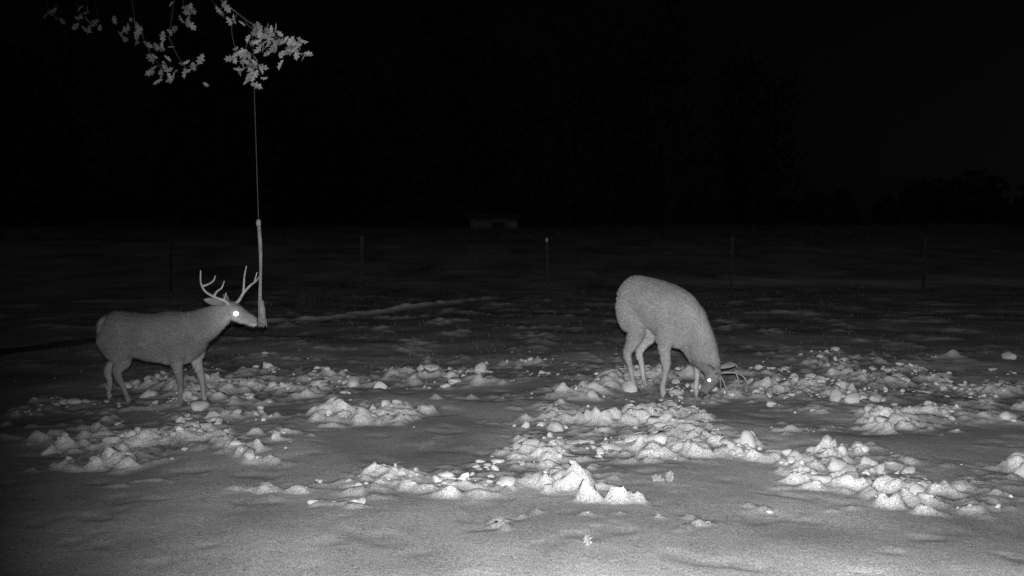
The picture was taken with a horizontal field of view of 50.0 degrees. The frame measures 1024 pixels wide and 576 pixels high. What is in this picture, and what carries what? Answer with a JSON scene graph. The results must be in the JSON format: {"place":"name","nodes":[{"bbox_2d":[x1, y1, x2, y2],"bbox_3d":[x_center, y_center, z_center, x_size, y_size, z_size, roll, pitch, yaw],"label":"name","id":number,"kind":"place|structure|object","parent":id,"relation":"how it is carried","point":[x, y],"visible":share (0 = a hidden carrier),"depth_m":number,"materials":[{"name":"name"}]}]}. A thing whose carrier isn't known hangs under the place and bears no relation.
{"place":"outdoors","nodes":[
{"label":"outdoors","id":0,"kind":"place"},
{"bbox_2d":[0,220,1023,575],"bbox_3d":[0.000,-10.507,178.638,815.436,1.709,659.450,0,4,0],"label":"ground","id":1,"kind":"structure","parent":0,"point":[208,502],"depth_m":9.88,"materials":[{"name":"grey snow"}]},
{"bbox_2d":[95,266,258,405],"bbox_3d":[-3.168,0.463,10.395,1.641,1.347,0.412,1,4,8],"label":"white tailed deer","id":2,"kind":"object","parent":1,"relation":"on","point":[176,340],"visible":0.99,"depth_m":10.29},
{"bbox_2d":[43,0,312,89],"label":"oak tree","id":3,"kind":"object","parent":1,"relation":"on","point":[261,35],"visible":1,"depth_m":10.06,"materials":[{"name":"grey plant"}]},
{"bbox_2d":[252,21,266,327],"bbox_3d":[-2.329,-1.037,10.155,0.088,2.820,0.087,3,5,40],"label":"hanging rope","id":4,"kind":"object","parent":3,"relation":"hanging from","point":[261,314],"visible":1,"depth_m":10.20,"materials":[{"name":"grey fabric"}]},
{"bbox_2d":[467,213,519,228],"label":"shed","id":5,"kind":"structure","parent":1,"relation":"on","point":[482,220],"depth_m":65.89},
{"bbox_2d":[492,222,504,228],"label":"doorway","id":6,"kind":"structure","parent":5,"relation":"in","point":[496,224],"depth_m":65.87,"materials":[{"name":"black"}]},
{"bbox_2d":[0,235,1009,291],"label":"wire fence","id":7,"kind":"object","parent":1,"relation":"on","point":[362,283],"visible":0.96,"depth_m":26.01,"materials":[{"name":"metal"}]},
{"bbox_2d":[0,0,1023,227],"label":"tree line","id":8,"kind":"object","parent":1,"relation":"on","point":[972,197],"visible":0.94,"depth_m":88.84,"materials":[{"name":"black plant"}]},
{"bbox_2d":[0,220,1023,246],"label":"tall weeds","id":9,"kind":"object","parent":1,"relation":"on","point":[487,230],"visible":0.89,"depth_m":54.65,"materials":[{"name":"black plant"}]},
{"bbox_2d":[0,242,1023,373],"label":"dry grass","id":10,"kind":"structure","parent":1,"relation":"on","point":[320,366],"depth_m":20.74,"materials":[{"name":"grey plant"}]},
{"bbox_2d":[15,346,1023,521],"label":"snow clumps","id":11,"kind":"object","parent":1,"relation":"on","point":[746,438],"visible":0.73,"depth_m":9.47,"materials":[{"name":"white snow"}]},
{"bbox_2d":[583,470,673,545],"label":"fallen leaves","id":12,"kind":"object","parent":1,"relation":"on","point":[669,476],"visible":1,"depth_m":7.33,"materials":[{"name":"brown plant"}]},
{"bbox_2d":[615,275,747,398],"bbox_3d":[1.618,0.493,10.966,0.525,1.220,1.500,-3,5,-40],"label":"white tailed deer","id":13,"kind":"object","parent":1,"relation":"on","point":[666,316],"visible":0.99,"depth_m":10.79},
{"bbox_2d":[0,0,1023,219],"label":"sky","id":14,"kind":"structure","parent":0,"point":[909,90],"materials":[{"name":"black"}]}
]}

